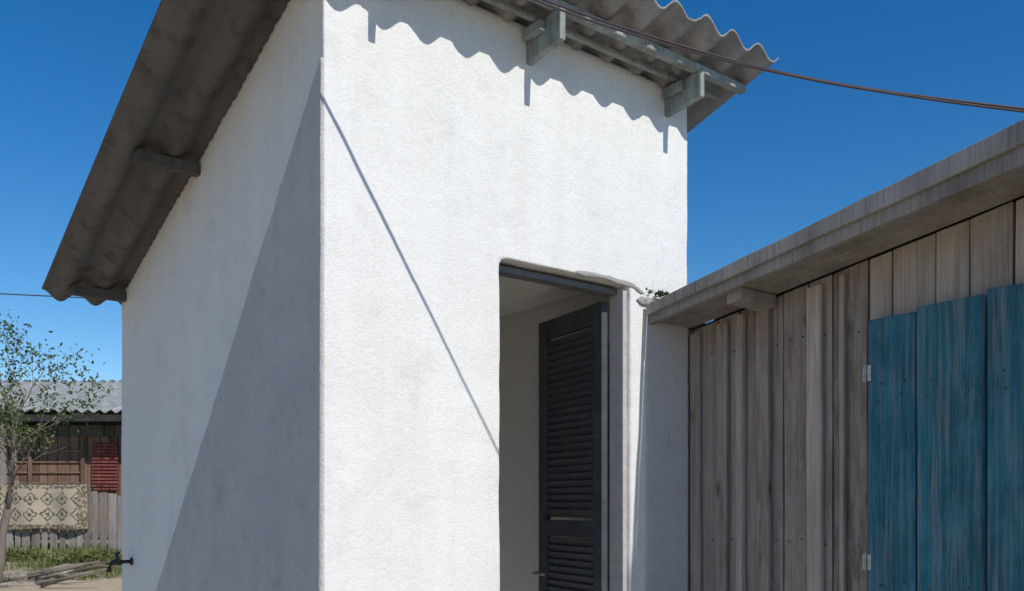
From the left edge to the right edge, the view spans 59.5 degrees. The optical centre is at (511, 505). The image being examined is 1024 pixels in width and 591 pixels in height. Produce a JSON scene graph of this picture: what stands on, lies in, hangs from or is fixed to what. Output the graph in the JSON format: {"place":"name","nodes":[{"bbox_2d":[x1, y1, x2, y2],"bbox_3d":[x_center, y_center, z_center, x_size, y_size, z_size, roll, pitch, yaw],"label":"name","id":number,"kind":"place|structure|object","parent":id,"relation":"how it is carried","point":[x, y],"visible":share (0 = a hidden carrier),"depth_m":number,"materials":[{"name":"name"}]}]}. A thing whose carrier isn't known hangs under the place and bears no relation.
{"place":"outdoors","nodes":[
{"label":"outdoors","id":0,"kind":"place"},
{"bbox_2d":[0,540,121,590],"bbox_3d":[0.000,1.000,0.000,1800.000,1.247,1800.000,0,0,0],"label":"ground","id":1,"kind":"structure","parent":0,"point":[89,584],"depth_m":9.69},
{"bbox_2d":[6,545,47,560],"bbox_3d":[-6.597,0.619,11.697,1.013,0.220,0.733,0,0,0],"label":"shrub","id":2,"kind":"object","parent":1,"relation":"on","point":[17,553],"visible":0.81,"depth_m":11.59,"materials":[{"name":"green plant"}]},
{"bbox_2d":[0,309,112,582],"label":"young tree","id":3,"kind":"object","parent":1,"relation":"on","point":[8,406],"visible":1,"depth_m":8.30,"materials":[{"name":"green plant"}]},
{"bbox_2d":[0,415,121,483],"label":"veranda posts","id":4,"kind":"object","parent":1,"relation":"on","point":[48,418],"visible":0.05,"depth_m":14.00,"materials":[{"name":"brown wood"}]},
{"bbox_2d":[1,561,121,587],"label":"fallen branches","id":5,"kind":"object","parent":1,"relation":"on","point":[44,581],"visible":0.95,"depth_m":9.85,"materials":[{"name":"wood"}]},
{"bbox_2d":[1,410,121,421],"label":"roof back","id":6,"kind":"structure","parent":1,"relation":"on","point":[53,412],"depth_m":18.20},
{"bbox_2d":[6,481,121,551],"bbox_3d":[-7.997,0.326,12.671,6.009,1.348,0.158,0,0,0],"label":"fence","id":7,"kind":"object","parent":1,"relation":"on","point":[113,534],"visible":0.38,"depth_m":12.60,"materials":[{"name":"grey wood"}]},
{"bbox_2d":[0,484,87,529],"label":"quilt","id":8,"kind":"object","parent":7,"relation":"hanging from","point":[54,507],"visible":0.92,"depth_m":12.53,"materials":[{"name":"beige fabric"}]},
{"bbox_2d":[10,422,121,539],"bbox_3d":[-8.600,-0.325,16.517,6.800,2.050,3.965,0,0,0],"label":"boarding","id":9,"kind":"object","parent":1,"relation":"on","point":[84,423],"depth_m":14.54,"materials":[{"name":"brown wood"}]},
{"bbox_2d":[0,379,121,412],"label":"roof","id":10,"kind":"structure","parent":9,"relation":"on","point":[113,397],"depth_m":15.17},
{"bbox_2d":[6,436,121,531],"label":"wall boards","id":11,"kind":"object","parent":9,"relation":"attached to","point":[63,443],"depth_m":14.50,"materials":[{"name":"brown wood"}]},
{"bbox_2d":[6,437,84,483],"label":"window slats","id":12,"kind":"structure","parent":11,"relation":"attached to","point":[82,462],"depth_m":14.47,"materials":[{"name":"brown wood"}]},
{"bbox_2d":[6,425,121,435],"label":"boards","id":13,"kind":"object","parent":11,"relation":"on","point":[99,430],"visible":0.49,"depth_m":14.49,"materials":[{"name":"wood"}]},
{"bbox_2d":[92,442,117,489],"bbox_3d":[-6.560,-0.635,14.455,0.420,0.770,0.050,0,0,0],"label":"red shutter","id":14,"kind":"object","parent":11,"relation":"attached to","point":[105,465],"visible":1,"depth_m":14.43,"materials":[{"name":"red wood"}]},
{"bbox_2d":[42,0,778,590],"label":"plastered outbuilding","id":15,"kind":"structure","parent":1,"relation":"on","point":[384,282],"depth_m":3.55,"materials":[{"name":"white paint"}]},
{"bbox_2d":[106,551,132,571],"bbox_3d":[-2.085,0.298,4.757,0.128,0.109,0.063,0,0,-38],"label":"water tap","id":16,"kind":"object","parent":15,"relation":"attached to","point":[116,561],"visible":1,"depth_m":4.74,"materials":[{"name":"black metal"}]},
{"bbox_2d":[533,301,606,590],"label":"door leaf","id":17,"kind":"structure","parent":15,"relation":"in","point":[573,367],"depth_m":4.16,"materials":[{"name":"grey paint"}]},
{"bbox_2d":[533,0,1023,112],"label":"service cable","id":18,"kind":"object","parent":15,"relation":"attached to","point":[896,93],"visible":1,"depth_m":2.56,"materials":[{"name":"rubber"}]},
{"bbox_2d":[646,119,1023,323],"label":"fascia","id":19,"kind":"structure","parent":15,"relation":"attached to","point":[997,155],"depth_m":3.12,"materials":[{"name":"grey wood"}]},
{"bbox_2d":[659,168,1023,327],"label":"soffit boards","id":20,"kind":"object","parent":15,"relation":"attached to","point":[989,195],"visible":0.76,"depth_m":3.29,"materials":[{"name":"grey wood"}]},
{"bbox_2d":[727,287,775,310],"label":"purlin ends","id":21,"kind":"object","parent":20,"relation":"attached to","point":[746,298],"visible":0.99,"depth_m":3.68,"materials":[{"name":"grey wood"}]},
{"bbox_2d":[689,198,1023,590],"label":"wall boards","id":22,"kind":"object","parent":1,"relation":"on","point":[980,254],"depth_m":3.58,"materials":[{"name":"wood"}]},
{"bbox_2d":[690,275,845,590],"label":"battens","id":23,"kind":"object","parent":22,"relation":"attached to","point":[815,447],"visible":0.88,"depth_m":3.80,"materials":[{"name":"grey wood"}]},
{"bbox_2d":[711,331,859,545],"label":"nail heads","id":24,"kind":"object","parent":22,"relation":"attached to","point":[801,538],"visible":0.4,"depth_m":3.72,"materials":[{"name":"grey metal"}]},
{"bbox_2d":[862,284,1023,590],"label":"blue shutter","id":25,"kind":"object","parent":22,"relation":"attached to","point":[931,379],"visible":1,"depth_m":3.15,"materials":[{"name":"paint"}]},
{"bbox_2d":[689,196,1023,330],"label":"boarding","id":26,"kind":"object","parent":1,"relation":"on","point":[875,256],"depth_m":3.44,"materials":[{"name":"wood"}]},
{"bbox_3d":[1.973,-0.813,5.403,3.340,0.152,0.620,0,0,-38],"label":"roof","id":27,"kind":"object","parent":26,"relation":"on","visible":0},
{"bbox_2d":[714,195,1023,319],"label":"wooden beam","id":28,"kind":"structure","parent":27,"relation":"on","point":[884,251],"depth_m":3.56,"materials":[{"name":"wood"}]},
{"bbox_3d":[-1.000,-0.453,8.585,0.800,3.134,0.199,0,0,0],"label":"utility pole","id":29,"kind":"object","parent":1,"relation":"on","visible":0},
{"bbox_2d":[0,293,83,297],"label":"overhead wire","id":30,"kind":"object","parent":29,"relation":"attached to","point":[35,295],"visible":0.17,"depth_m":8.78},
{"bbox_2d":[2,538,121,580],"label":"grass","id":31,"kind":"structure","parent":0,"point":[115,572],"depth_m":11.41,"materials":[{"name":"green plant"}]},
{"bbox_2d":[0,0,1023,381],"label":"sky","id":32,"kind":"structure","parent":0,"point":[783,155],"materials":[{"name":"blue"}]}
]}

